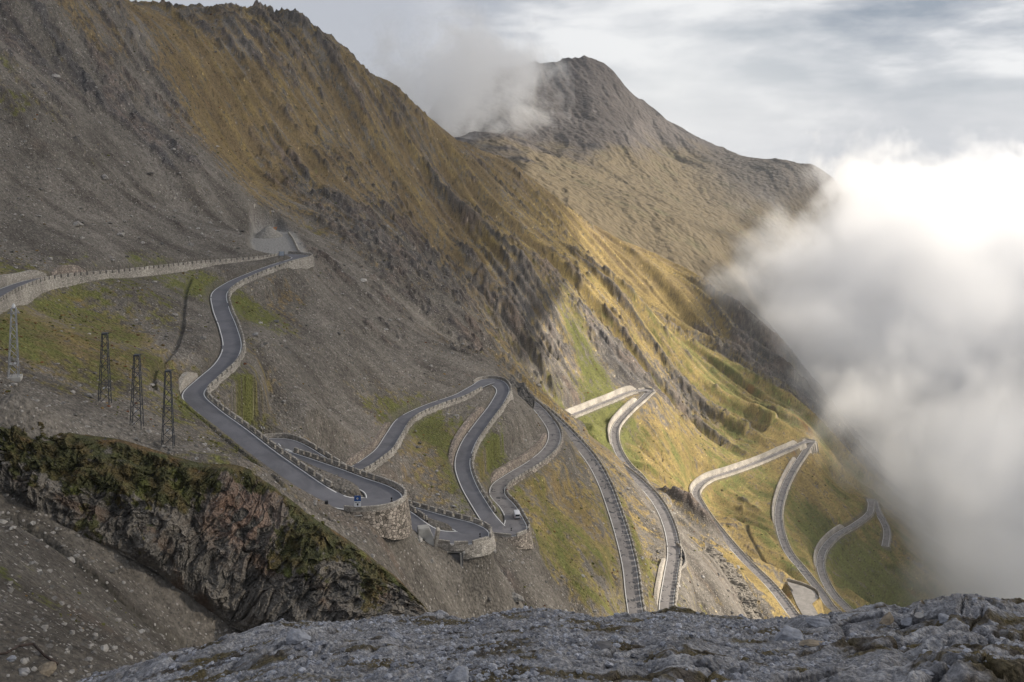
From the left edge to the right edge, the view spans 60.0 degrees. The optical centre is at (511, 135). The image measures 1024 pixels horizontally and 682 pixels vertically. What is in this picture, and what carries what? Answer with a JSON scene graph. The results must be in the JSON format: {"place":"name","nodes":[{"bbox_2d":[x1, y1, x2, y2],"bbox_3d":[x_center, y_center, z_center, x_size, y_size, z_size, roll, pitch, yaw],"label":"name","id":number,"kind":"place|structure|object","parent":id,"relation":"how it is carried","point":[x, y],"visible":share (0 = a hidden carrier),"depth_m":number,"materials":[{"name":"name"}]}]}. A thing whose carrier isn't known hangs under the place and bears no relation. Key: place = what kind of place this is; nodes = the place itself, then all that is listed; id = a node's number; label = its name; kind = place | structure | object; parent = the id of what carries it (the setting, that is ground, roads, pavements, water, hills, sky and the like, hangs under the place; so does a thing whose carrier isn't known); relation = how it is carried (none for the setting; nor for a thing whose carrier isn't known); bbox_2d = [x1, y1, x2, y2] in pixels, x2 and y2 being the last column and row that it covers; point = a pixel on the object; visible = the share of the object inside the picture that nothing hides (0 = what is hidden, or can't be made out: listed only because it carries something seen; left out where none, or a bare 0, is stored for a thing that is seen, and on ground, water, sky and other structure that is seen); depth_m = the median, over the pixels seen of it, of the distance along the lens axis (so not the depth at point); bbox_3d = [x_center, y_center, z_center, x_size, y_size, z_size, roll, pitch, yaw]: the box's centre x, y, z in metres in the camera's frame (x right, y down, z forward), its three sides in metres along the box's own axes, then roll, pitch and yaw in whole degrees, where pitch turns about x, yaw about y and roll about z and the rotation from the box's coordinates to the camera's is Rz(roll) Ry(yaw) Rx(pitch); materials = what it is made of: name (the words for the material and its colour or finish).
{"place":"outdoors","nodes":[
{"label":"outdoors","id":0,"kind":"place"},
{"bbox_2d":[0,254,889,617],"bbox_3d":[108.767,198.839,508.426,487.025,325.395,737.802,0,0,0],"label":"road","id":1,"kind":"structure","parent":0,"point":[262,452],"depth_m":320.12,"materials":[{"name":"grey asphalt"}]},
{"bbox_2d":[0,253,277,313],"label":"parapet wall","id":2,"kind":"structure","parent":1,"relation":"on","point":[27,293],"depth_m":263.62,"materials":[{"name":"grey stone"}]},
{"bbox_2d":[205,251,332,487],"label":"parapet wall","id":3,"kind":"structure","parent":1,"relation":"on","point":[307,262],"depth_m":240.16,"materials":[{"name":"grey stone"}]},
{"bbox_2d":[263,433,427,521],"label":"parapet wall","id":4,"kind":"structure","parent":1,"relation":"on","point":[421,514],"depth_m":244.69,"materials":[{"name":"grey stone"}]},
{"bbox_2d":[293,447,411,539],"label":"parapet wall","id":5,"kind":"structure","parent":1,"relation":"on","point":[391,520],"depth_m":182.26,"materials":[{"name":"grey stone"}]},
{"bbox_2d":[354,495,361,515],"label":"road sign","id":6,"kind":"object","parent":5,"relation":"on","point":[357,500],"visible":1,"depth_m":177.97,"materials":[{"name":"metal"}]},
{"bbox_2d":[361,386,495,558],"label":"parapet wall","id":7,"kind":"structure","parent":1,"relation":"on","point":[482,546],"depth_m":227.06,"materials":[{"name":"grey stone"}]},
{"bbox_2d":[1,254,889,617],"bbox_3d":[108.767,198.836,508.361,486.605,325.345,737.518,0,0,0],"label":"road markings","id":8,"kind":"object","parent":1,"relation":"on","point":[509,472],"visible":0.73,"depth_m":334.14,"materials":[{"name":"paint"}]},
{"bbox_2d":[471,376,513,512],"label":"parapet wall","id":9,"kind":"structure","parent":1,"relation":"on","point":[509,398],"depth_m":337.30,"materials":[{"name":"grey stone"}]},
{"bbox_2d":[513,510,520,518],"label":"van","id":10,"kind":"object","parent":1,"relation":"on","point":[516,513],"visible":1,"depth_m":283.26,"materials":[{"name":"silver metal"}]},
{"bbox_2d":[494,398,563,549],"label":"parapet wall","id":11,"kind":"structure","parent":1,"relation":"on","point":[522,539],"depth_m":299.68,"materials":[{"name":"grey stone"}]},
{"bbox_2d":[534,397,645,611],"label":"parapet wall","id":12,"kind":"structure","parent":1,"relation":"on","point":[612,485],"depth_m":387.68,"materials":[{"name":"grey stone"}]},
{"bbox_2d":[574,391,682,605],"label":"parapet wall","id":13,"kind":"structure","parent":1,"relation":"on","point":[641,477],"depth_m":482.74,"materials":[{"name":"grey stone"}]},
{"bbox_2d":[618,387,655,482],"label":"parapet wall","id":14,"kind":"structure","parent":1,"relation":"on","point":[633,411],"depth_m":702.37,"materials":[{"name":"stone"}]},
{"bbox_2d":[700,443,806,615],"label":"parapet wall","id":15,"kind":"structure","parent":1,"relation":"on","point":[802,446],"depth_m":726.94,"materials":[{"name":"stone"}]},
{"bbox_2d":[782,438,841,611],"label":"parapet wall","id":16,"kind":"structure","parent":1,"relation":"on","point":[791,481],"depth_m":724.67,"materials":[{"name":"stone"}]},
{"bbox_2d":[824,505,875,608],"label":"parapet wall","id":17,"kind":"structure","parent":1,"relation":"on","point":[845,533],"depth_m":745.03,"materials":[{"name":"grey stone"}]},
{"bbox_2d":[866,497,891,546],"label":"parapet wall","id":18,"kind":"structure","parent":1,"relation":"on","point":[885,519],"depth_m":820.72,"materials":[{"name":"grey stone"}]},
{"bbox_2d":[0,0,1023,681],"bbox_3d":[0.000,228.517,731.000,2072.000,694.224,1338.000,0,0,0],"label":"mountainside","id":19,"kind":"structure","parent":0,"point":[738,378],"depth_m":465.11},
{"bbox_2d":[6,655,16,661],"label":"boulder","id":20,"kind":"object","parent":19,"relation":"on","point":[11,658],"visible":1,"depth_m":78.65,"materials":[{"name":"grey stone"}]},
{"bbox_2d":[7,304,22,381],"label":"lattice mast","id":21,"kind":"object","parent":19,"relation":"on","point":[17,377],"visible":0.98,"depth_m":166.96,"materials":[{"name":"metal"}]},
{"bbox_2d":[0,270,46,287],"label":"retaining wall","id":22,"kind":"structure","parent":19,"relation":"on","point":[8,279],"depth_m":243.19,"materials":[{"name":"grey stone"}]},
{"bbox_2d":[19,667,30,675],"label":"boulder","id":23,"kind":"object","parent":19,"relation":"on","point":[26,671],"visible":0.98,"depth_m":77.34,"materials":[{"name":"grey stone"}]},
{"bbox_2d":[0,643,58,665],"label":"bent pipe","id":24,"kind":"object","parent":19,"relation":"on","point":[36,647],"visible":0.98,"depth_m":82.06,"materials":[{"name":"metal"}]},
{"bbox_2d":[38,661,56,676],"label":"boulder","id":25,"kind":"object","parent":19,"relation":"on","point":[48,669],"visible":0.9,"depth_m":79.66,"materials":[{"name":"brown stone"}]},
{"bbox_2d":[52,265,85,274],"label":"retaining wall","id":26,"kind":"structure","parent":19,"relation":"on","point":[61,269],"depth_m":264.92,"materials":[{"name":"stone"}]},
{"bbox_2d":[98,332,111,402],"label":"lattice mast","id":27,"kind":"object","parent":19,"relation":"on","point":[105,334],"visible":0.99,"depth_m":178.49,"materials":[{"name":"metal"}]},
{"bbox_2d":[130,354,143,429],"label":"lattice mast","id":28,"kind":"object","parent":19,"relation":"on","point":[139,375],"visible":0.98,"depth_m":171.64,"materials":[{"name":"metal"}]},
{"bbox_2d":[161,369,174,445],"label":"lattice mast","id":29,"kind":"object","parent":19,"relation":"on","point":[171,402],"visible":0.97,"depth_m":166.87,"materials":[{"name":"metal"}]},
{"bbox_2d":[179,372,197,394],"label":"retaining wall","id":30,"kind":"structure","parent":19,"relation":"on","point":[186,379],"depth_m":232.31,"materials":[{"name":"stone"}]},
{"bbox_2d":[0,422,428,631],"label":"rock cliff","id":31,"kind":"structure","parent":19,"relation":"on","point":[222,544],"depth_m":150.07,"materials":[{"name":"grey stone"}]},
{"bbox_2d":[252,225,282,238],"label":"gravel heap","id":32,"kind":"object","parent":19,"relation":"on","point":[268,231],"visible":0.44,"depth_m":443.02,"materials":[{"name":"grey gravel"}]},
{"bbox_2d":[288,232,299,251],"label":"edge wall","id":33,"kind":"structure","parent":19,"relation":"on","point":[293,239],"depth_m":417.54,"materials":[{"name":"stone"}]},
{"bbox_2d":[346,422,389,465],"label":"retaining wall","id":34,"kind":"structure","parent":19,"relation":"on","point":[370,447],"depth_m":284.99,"materials":[{"name":"stone"}]},
{"bbox_2d":[0,0,739,680],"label":"scree stones","id":35,"kind":"object","parent":19,"relation":"on","point":[518,598],"visible":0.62,"depth_m":175.91,"materials":[{"name":"grey stone"}]},
{"bbox_2d":[417,524,439,547],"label":"concrete buttress","id":36,"kind":"structure","parent":19,"relation":"on","point":[424,532],"depth_m":202.96,"materials":[{"name":"concrete"}]},
{"bbox_2d":[0,3,884,628],"bbox_3d":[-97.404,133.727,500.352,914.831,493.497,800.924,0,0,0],"label":"grass tufts","id":37,"kind":"object","parent":19,"relation":"on","point":[302,383],"visible":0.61,"depth_m":313.25,"materials":[{"name":"green plant"}]},
{"bbox_2d":[447,551,464,566],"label":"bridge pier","id":38,"kind":"structure","parent":19,"relation":"on","point":[458,556],"depth_m":203.26,"materials":[{"name":"concrete"}]},
{"bbox_2d":[448,407,483,467],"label":"retaining wall","id":39,"kind":"structure","parent":19,"relation":"on","point":[469,422],"depth_m":330.94,"materials":[{"name":"stone"}]},
{"bbox_2d":[490,433,546,483],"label":"retaining wall","id":40,"kind":"structure","parent":19,"relation":"on","point":[518,461],"depth_m":344.02,"materials":[{"name":"stone"}]},
{"bbox_2d":[508,374,534,409],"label":"dark crag","id":41,"kind":"structure","parent":19,"relation":"on","point":[525,394],"depth_m":408.44,"materials":[{"name":"grey stone"}]},
{"bbox_2d":[565,385,635,413],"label":"retaining wall","id":42,"kind":"structure","parent":19,"relation":"on","point":[584,405],"depth_m":719.70,"materials":[{"name":"stone"}]},
{"bbox_2d":[608,398,636,445],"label":"retaining wall","id":43,"kind":"structure","parent":19,"relation":"on","point":[623,408],"depth_m":712.55,"materials":[{"name":"stone"}]},
{"bbox_2d":[654,558,665,605],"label":"retaining wall","id":44,"kind":"structure","parent":19,"relation":"on","point":[659,579],"depth_m":361.34,"materials":[{"name":"concrete"}]},
{"bbox_2d":[676,543,686,568],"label":"stone wall","id":45,"kind":"structure","parent":19,"relation":"on","point":[684,553],"depth_m":393.85,"materials":[{"name":"beige stone"}]},
{"bbox_2d":[703,541,763,618],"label":"sunlit crag","id":46,"kind":"structure","parent":19,"relation":"on","point":[745,595],"depth_m":442.13,"materials":[{"name":"grey stone"}]},
{"bbox_2d":[689,440,796,496],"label":"retaining wall","id":47,"kind":"structure","parent":19,"relation":"on","point":[698,479],"depth_m":782.66,"materials":[{"name":"stone"}]},
{"bbox_2d":[772,457,795,524],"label":"retaining wall","id":48,"kind":"structure","parent":19,"relation":"on","point":[787,468],"depth_m":779.24,"materials":[{"name":"stone"}]},
{"bbox_2d":[787,578,818,595],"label":"stone wall","id":49,"kind":"structure","parent":19,"relation":"on","point":[802,584],"depth_m":538.77,"materials":[{"name":"grey stone"}]},
{"bbox_2d":[788,582,818,615],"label":"paved layby","id":50,"kind":"structure","parent":19,"relation":"on","point":[805,598],"depth_m":522.32,"materials":[{"name":"concrete"}]},
{"bbox_2d":[805,439,819,454],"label":"buttressed wall","id":51,"kind":"structure","parent":19,"relation":"on","point":[812,449],"depth_m":864.79,"materials":[{"name":"stone"}]},
{"bbox_2d":[813,524,843,566],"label":"retaining wall","id":52,"kind":"structure","parent":19,"relation":"on","point":[826,536],"depth_m":746.98,"materials":[{"name":"stone"}]},
{"bbox_2d":[77,593,1023,681],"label":"rocky ground","id":53,"kind":"structure","parent":0,"point":[1005,665],"depth_m":17.05,"materials":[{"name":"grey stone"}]},
{"bbox_2d":[286,629,311,643],"bbox_3d":[-4.386,10.337,18.265,0.497,0.251,0.407,0,0,-2],"label":"boulder","id":54,"kind":"object","parent":53,"relation":"on","point":[296,636],"visible":0.89,"depth_m":18.17,"materials":[{"name":"grey stone"}]},
{"bbox_2d":[388,631,402,638],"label":"boulder","id":55,"kind":"object","parent":53,"relation":"on","point":[395,635],"visible":0.74,"depth_m":18.23,"materials":[{"name":"grey stone"}]},
{"bbox_2d":[446,665,468,681],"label":"boulder","id":56,"kind":"object","parent":53,"relation":"on","point":[459,673],"visible":0.99,"depth_m":13.46,"materials":[{"name":"grey stone"}]},
{"bbox_2d":[591,640,611,649],"bbox_3d":[1.715,9.825,17.015,0.441,0.113,0.402,-14,-1,-35],"label":"boulder","id":57,"kind":"object","parent":53,"relation":"on","point":[604,644],"visible":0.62,"depth_m":17.02,"materials":[{"name":"grey stone"}]},
{"bbox_2d":[774,625,803,640],"bbox_3d":[5.753,10.386,18.389,0.616,0.263,0.532,-1,14,27],"label":"boulder","id":58,"kind":"object","parent":53,"relation":"on","point":[787,633],"visible":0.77,"depth_m":18.32,"materials":[{"name":"grey stone"}]},
{"bbox_2d":[799,639,824,646],"bbox_3d":[6.018,10.136,17.706,0.586,0.130,0.313,4,-10,-5],"label":"boulder","id":59,"kind":"object","parent":53,"relation":"on","point":[810,642],"visible":0.91,"depth_m":17.65,"materials":[{"name":"stone"}]},
{"bbox_2d":[805,616,830,627],"bbox_3d":[6.998,11.117,20.241,0.587,0.196,0.367,4,2,12],"label":"boulder","id":60,"kind":"object","parent":53,"relation":"on","point":[815,621],"visible":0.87,"depth_m":20.18,"materials":[{"name":"grey stone"}]},
{"bbox_2d":[879,612,893,624],"bbox_3d":[8.315,10.761,19.696,0.309,0.265,0.396,-11,-10,32],"label":"boulder","id":61,"kind":"object","parent":53,"relation":"on","point":[887,618],"visible":0.95,"depth_m":19.62,"materials":[{"name":"stone"}]},
{"bbox_2d":[900,617,912,626],"bbox_3d":[8.848,10.896,19.889,0.247,0.164,0.361,0,0,33],"label":"boulder","id":62,"kind":"object","parent":53,"relation":"on","point":[907,622],"visible":1,"depth_m":19.81,"materials":[{"name":"grey stone"}]},
{"bbox_2d":[914,612,924,618],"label":"boulder","id":63,"kind":"object","parent":53,"relation":"on","point":[918,615],"visible":1,"depth_m":19.84,"materials":[{"name":"grey stone"}]},
{"bbox_2d":[938,613,948,623],"bbox_3d":[9.181,10.245,18.806,0.250,0.162,0.358,0,0,20],"label":"boulder","id":64,"kind":"object","parent":53,"relation":"on","point":[943,618],"visible":0.95,"depth_m":18.73,"materials":[{"name":"grey stone"}]},
{"bbox_2d":[130,0,1023,253],"label":"sky","id":65,"kind":"structure","parent":0,"point":[915,108],"materials":[{"name":"white"}]},
{"bbox_2d":[427,55,1023,476],"bbox_3d":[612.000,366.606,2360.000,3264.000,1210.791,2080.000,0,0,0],"label":"distant mountain","id":66,"kind":"structure","parent":0,"point":[835,287],"depth_m":2219.11,"materials":[{"name":"brown stone"}]},
{"bbox_2d":[903,254,1023,349],"bbox_3d":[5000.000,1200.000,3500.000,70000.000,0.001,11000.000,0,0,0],"label":"cloud","id":67,"kind":"structure","parent":0,"point":[987,290],"depth_m":7201.65,"materials":[{"name":"white"}]}
]}

